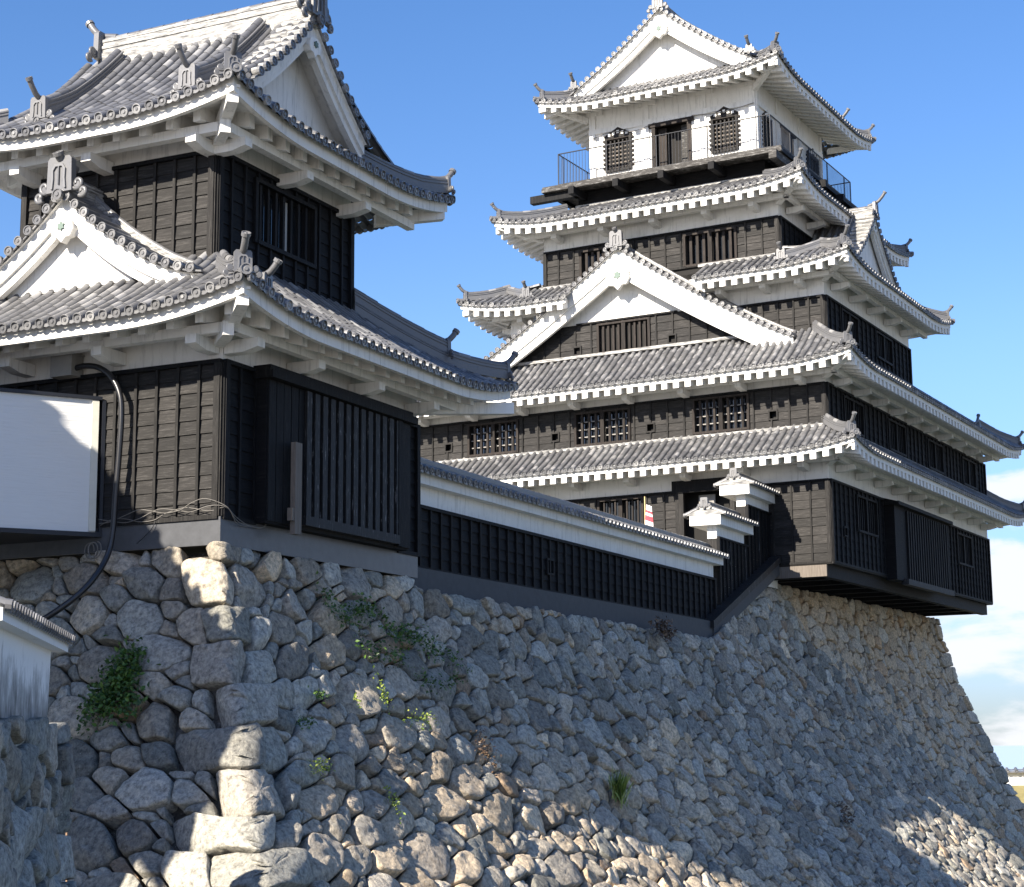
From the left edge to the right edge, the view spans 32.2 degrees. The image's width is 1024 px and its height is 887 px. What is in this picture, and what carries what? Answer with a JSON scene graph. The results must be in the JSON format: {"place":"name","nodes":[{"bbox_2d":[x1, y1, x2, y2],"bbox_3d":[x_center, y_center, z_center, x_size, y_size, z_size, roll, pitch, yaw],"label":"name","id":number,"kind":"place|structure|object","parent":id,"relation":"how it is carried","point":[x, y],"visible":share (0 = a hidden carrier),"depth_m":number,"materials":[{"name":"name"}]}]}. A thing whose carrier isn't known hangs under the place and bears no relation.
{"place":"outdoors","nodes":[
{"label":"outdoors","id":0,"kind":"place"},
{"bbox_2d":[0,0,1023,745],"label":"sky","id":1,"kind":"structure","parent":0,"point":[440,85],"materials":[{"name":"blue"}]},
{"bbox_2d":[993,746,1023,770],"bbox_3d":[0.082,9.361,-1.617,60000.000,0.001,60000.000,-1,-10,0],"label":"sea","id":2,"kind":"structure","parent":0,"point":[1010,757],"depth_m":1506.70,"materials":[{"name":"liquid"}]},
{"bbox_2d":[1011,785,1023,802],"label":"grass bank","id":3,"kind":"structure","parent":0,"point":[1019,789],"depth_m":110.68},
{"bbox_2d":[1005,767,1023,784],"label":"garden wall","id":4,"kind":"structure","parent":3,"relation":"on","point":[1016,776],"depth_m":112.48,"materials":[{"name":"white paint"}]},
{"label":"moat","id":5,"kind":"structure","parent":0,"visible":0},
{"bbox_2d":[0,715,76,886],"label":"dry stone wall","id":6,"kind":"structure","parent":5,"relation":"on","point":[37,777],"depth_m":19.69,"materials":[{"name":"grey stone"}]},
{"bbox_2d":[0,596,75,719],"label":"plaster wall","id":7,"kind":"structure","parent":6,"relation":"on","point":[30,641],"depth_m":19.32,"materials":[{"name":"white paint"}]},
{"bbox_2d":[782,585,1023,869],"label":"dry stone wall","id":8,"kind":"structure","parent":5,"relation":"on","point":[906,657],"depth_m":69.96,"materials":[{"name":"grey stone"}]},
{"bbox_2d":[417,0,1023,615],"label":"castle keep","id":9,"kind":"structure","parent":8,"relation":"on","point":[701,310],"depth_m":62.74,"materials":[{"name":"black paint"}]},
{"bbox_2d":[467,419,518,456],"bbox_3d":[-0.616,-0.153,64.560,2.130,1.210,0.420,-6,-11,29],"label":"window","id":10,"kind":"structure","parent":9,"relation":"in","point":[491,438],"depth_m":64.52,"materials":[{"name":"wood"}]},
{"bbox_2d":[574,407,630,446],"bbox_3d":[3.251,-0.542,62.444,2.200,1.230,0.420,-6,-11,29],"label":"window","id":11,"kind":"structure","parent":9,"relation":"in","point":[599,427],"depth_m":62.40,"materials":[{"name":"wood"}]},
{"bbox_2d":[579,243,628,277],"bbox_3d":[3.402,-6.467,64.049,1.980,1.210,0.420,-6,-11,29],"label":"window","id":12,"kind":"structure","parent":9,"relation":"in","point":[586,260],"depth_m":64.31,"materials":[{"name":"black wood"}]},
{"bbox_2d":[603,127,633,172],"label":"bell window","id":13,"kind":"structure","parent":9,"relation":"in","point":[620,159],"depth_m":65.98,"materials":[{"name":"white paint"}]},
{"bbox_2d":[597,496,644,523],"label":"window","id":14,"kind":"structure","parent":9,"relation":"in","point":[632,509],"depth_m":61.50,"materials":[{"name":"black wood"}]},
{"bbox_2d":[596,317,650,352],"bbox_3d":[4.033,-3.785,63.011,2.090,1.140,0.420,-6,-11,29],"label":"window","id":15,"kind":"structure","parent":9,"relation":"in","point":[647,326],"depth_m":62.89,"materials":[{"name":"brown wood"}]},
{"bbox_2d":[648,116,693,166],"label":"doorway","id":16,"kind":"structure","parent":9,"relation":"in","point":[686,144],"depth_m":65.10,"materials":[{"name":"wood"}]},
{"bbox_2d":[671,477,734,535],"bbox_3d":[6.814,2.824,60.404,2.270,3.080,1.460,-6,-11,29],"label":"doorway","id":17,"kind":"structure","parent":9,"relation":"in","point":[679,488],"depth_m":60.24,"materials":[{"name":"wood"}]},
{"bbox_2d":[683,226,737,267],"bbox_3d":[7.003,-6.839,62.081,2.020,1.210,0.420,-6,-11,29],"label":"window","id":18,"kind":"structure","parent":9,"relation":"in","point":[719,245],"depth_m":62.05,"materials":[{"name":"brown wood"}]},
{"bbox_2d":[691,393,749,434],"bbox_3d":[7.165,-0.976,60.309,2.080,1.250,0.420,-6,-11,29],"label":"window","id":19,"kind":"structure","parent":9,"relation":"in","point":[715,414],"depth_m":60.26,"materials":[{"name":"wood"}]},
{"bbox_2d":[708,106,740,153],"bbox_3d":[7.743,-11.327,64.041,1.210,1.710,0.420,-6,-11,29],"label":"bell window","id":20,"kind":"structure","parent":9,"relation":"in","point":[731,115],"depth_m":63.97,"materials":[{"name":"white paint"}]},
{"bbox_2d":[761,112,772,146],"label":"bell window","id":21,"kind":"structure","parent":9,"relation":"in","point":[766,138],"depth_m":64.24,"materials":[{"name":"white paint"}]},
{"bbox_2d":[780,125,795,150],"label":"doorway","id":22,"kind":"structure","parent":9,"relation":"in","point":[784,135],"depth_m":66.15,"materials":[{"name":"black wood"}]},
{"bbox_2d":[806,148,818,172],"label":"bell window","id":23,"kind":"structure","parent":9,"relation":"in","point":[815,164],"depth_m":68.65,"materials":[{"name":"black paint"}]},
{"bbox_2d":[841,307,859,345],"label":"window","id":24,"kind":"structure","parent":9,"relation":"in","point":[845,318],"depth_m":61.96,"materials":[{"name":"black wood"}]},
{"bbox_2d":[842,395,864,437],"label":"window","id":25,"kind":"structure","parent":9,"relation":"in","point":[848,406],"depth_m":61.10,"materials":[{"name":"black wood"}]},
{"bbox_2d":[855,494,878,537],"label":"window","id":26,"kind":"structure","parent":9,"relation":"in","point":[867,521],"depth_m":61.05,"materials":[{"name":"black wood"}]},
{"bbox_2d":[876,330,893,366],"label":"window","id":27,"kind":"structure","parent":9,"relation":"in","point":[882,345],"depth_m":65.02,"materials":[{"name":"black wood"}]},
{"bbox_2d":[887,418,906,456],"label":"window","id":28,"kind":"structure","parent":9,"relation":"in","point":[897,442],"depth_m":65.02,"materials":[{"name":"black wood"}]},
{"bbox_2d":[926,438,944,474],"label":"window","id":29,"kind":"structure","parent":9,"relation":"in","point":[935,454],"depth_m":69.34,"materials":[{"name":"black wood"}]},
{"bbox_2d":[955,532,972,567],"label":"window","id":30,"kind":"structure","parent":9,"relation":"in","point":[964,551],"depth_m":71.91,"materials":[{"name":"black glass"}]},
{"bbox_2d":[961,456,976,489],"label":"window","id":31,"kind":"structure","parent":9,"relation":"in","point":[969,479],"depth_m":73.65,"materials":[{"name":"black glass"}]},
{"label":"ground","id":32,"kind":"structure","parent":0,"visible":0},
{"bbox_2d":[0,541,1023,886],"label":"dry stone wall","id":33,"kind":"structure","parent":32,"relation":"on","point":[754,741],"depth_m":33.13,"materials":[{"name":"grey stone"}]},
{"bbox_2d":[68,633,160,739],"bbox_3d":[-6.361,3.879,28.419,1.472,1.709,0.875,-5,-11,25],"label":"fern bush","id":34,"kind":"object","parent":33,"relation":"on","point":[121,680],"visible":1,"depth_m":28.34,"materials":[{"name":"green plant"}]},
{"bbox_2d":[0,0,518,577],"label":"corner turret","id":35,"kind":"object","parent":33,"relation":"on","point":[202,196],"visible":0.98,"depth_m":31.86,"materials":[{"name":"black paint"}]},
{"bbox_2d":[0,388,105,544],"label":"white annexe","id":36,"kind":"structure","parent":35,"relation":"attached to","point":[48,461],"depth_m":30.30,"materials":[{"name":"white paint"}]},
{"bbox_2d":[50,353,84,379],"bbox_3d":[-7.849,-1.361,31.234,0.510,0.410,0.330,-5,-11,25],"label":"junction box","id":37,"kind":"object","parent":35,"relation":"attached to","point":[62,367],"visible":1,"depth_m":31.10,"materials":[{"name":"grey metal"}]},
{"bbox_2d":[42,363,124,619],"bbox_3d":[-7.690,0.881,30.069,1.863,4.830,1.087,7,-12,-36],"label":"conduit pipe","id":38,"kind":"object","parent":37,"relation":"attached to","point":[83,589],"visible":0.87,"depth_m":30.22,"materials":[{"name":"black plastic"}]},
{"bbox_2d":[84,498,265,559],"bbox_3d":[-5.711,1.298,30.048,3.243,1.233,1.260,0,-10,-3],"label":"loose cable","id":39,"kind":"object","parent":35,"relation":"attached to","point":[176,510],"visible":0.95,"depth_m":30.05,"materials":[{"name":"rubber"}]},
{"bbox_2d":[252,177,316,268],"bbox_3d":[-4.415,-4.123,33.512,0.420,1.250,2.120,-5,-11,25],"label":"window","id":40,"kind":"structure","parent":35,"relation":"in","point":[280,224],"depth_m":33.55,"materials":[{"name":"black wood"}]},
{"bbox_2d":[297,716,317,729],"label":"weed","id":41,"kind":"object","parent":33,"relation":"on","point":[305,719],"visible":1,"depth_m":28.66,"materials":[{"name":"green plant"}]},
{"bbox_2d":[307,685,329,703],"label":"weed","id":42,"kind":"object","parent":33,"relation":"on","point":[320,694],"visible":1,"depth_m":29.52,"materials":[{"name":"green plant"}]},
{"bbox_2d":[307,755,335,775],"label":"weed","id":43,"kind":"object","parent":33,"relation":"attached to","point":[322,767],"visible":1,"depth_m":28.29,"materials":[{"name":"green plant"}]},
{"bbox_2d":[353,692,361,707],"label":"weed","id":44,"kind":"object","parent":33,"relation":"on","point":[355,696],"visible":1,"depth_m":30.59,"materials":[{"name":"green plant"}]},
{"bbox_2d":[314,570,441,668],"bbox_3d":[-2.400,3.333,32.767,0.768,1.710,3.965,-5,-11,25],"label":"ivy","id":45,"kind":"object","parent":33,"relation":"attached to","point":[357,609],"visible":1,"depth_m":32.62,"materials":[{"name":"green plant"}]},
{"bbox_2d":[373,665,391,714],"bbox_3d":[-2.295,4.381,31.556,0.440,0.894,0.316,-5,-11,25],"label":"weed","id":46,"kind":"object","parent":33,"relation":"attached to","point":[382,693],"visible":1,"depth_m":31.54,"materials":[{"name":"green plant"}]},
{"bbox_2d":[383,785,405,823],"bbox_3d":[-1.952,6.000,29.445,0.343,0.642,0.495,-5,-11,25],"label":"weed","id":47,"kind":"object","parent":33,"relation":"attached to","point":[395,805],"visible":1,"depth_m":29.48,"materials":[{"name":"green plant"}]},
{"bbox_2d":[402,708,441,730],"bbox_3d":[-1.617,5.030,32.330,0.245,0.425,1.512,-5,-11,25],"label":"weed","id":48,"kind":"object","parent":33,"relation":"attached to","point":[424,718],"visible":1,"depth_m":32.25,"materials":[{"name":"green plant"}]},
{"bbox_2d":[410,624,472,697],"bbox_3d":[-1.417,4.207,34.212,0.712,1.454,2.566,-5,-11,25],"label":"ivy","id":49,"kind":"object","parent":33,"relation":"attached to","point":[452,660],"visible":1,"depth_m":34.36,"materials":[{"name":"green plant"}]},
{"bbox_2d":[468,725,501,774],"bbox_3d":[-0.504,5.863,33.758,0.463,1.003,1.177,-5,-11,25],"label":"dry plant","id":50,"kind":"object","parent":33,"relation":"attached to","point":[486,752],"visible":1,"depth_m":33.78,"materials":[{"name":"plant"}]},
{"bbox_2d":[413,556,780,637],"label":"wall kerb","id":51,"kind":"structure","parent":33,"relation":"on","point":[737,602],"depth_m":44.38,"materials":[{"name":"black paint"}]},
{"bbox_2d":[418,457,729,619],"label":"connecting wall","id":52,"kind":"structure","parent":51,"relation":"on","point":[474,525],"depth_m":42.74,"materials":[{"name":"black paint"}]},
{"bbox_2d":[683,497,758,604],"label":"stepped wall","id":53,"kind":"structure","parent":51,"relation":"on","point":[724,528],"depth_m":54.28,"materials":[{"name":"black paint"}]},
{"bbox_2d":[713,468,779,588],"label":"stepped wall","id":54,"kind":"structure","parent":51,"relation":"on","point":[750,497],"depth_m":57.04,"materials":[{"name":"black paint"}]},
{"bbox_2d":[608,761,633,808],"bbox_3d":[2.321,7.330,38.052,0.342,1.030,1.327,-5,-11,25],"label":"grass tuft","id":55,"kind":"object","parent":33,"relation":"attached to","point":[618,788],"visible":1,"depth_m":37.99,"materials":[{"name":"green plant"}]},
{"bbox_2d":[644,497,652,525],"bbox_3d":[4.447,3.251,57.525,0.292,3.100,0.100,-6,-11,29],"label":"banner","id":56,"kind":"object","parent":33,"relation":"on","point":[648,517],"visible":0.4,"depth_m":57.66,"materials":[{"name":"white fabric"}]},
{"bbox_2d":[648,613,677,641],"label":"dry plant","id":57,"kind":"object","parent":33,"relation":"hanging from","point":[664,629],"visible":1,"depth_m":46.45,"materials":[{"name":"plant"}]},
{"bbox_2d":[834,796,855,829],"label":"dry plant","id":58,"kind":"object","parent":33,"relation":"attached to","point":[845,814],"visible":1,"depth_m":51.28,"materials":[{"name":"plant"}]}
]}

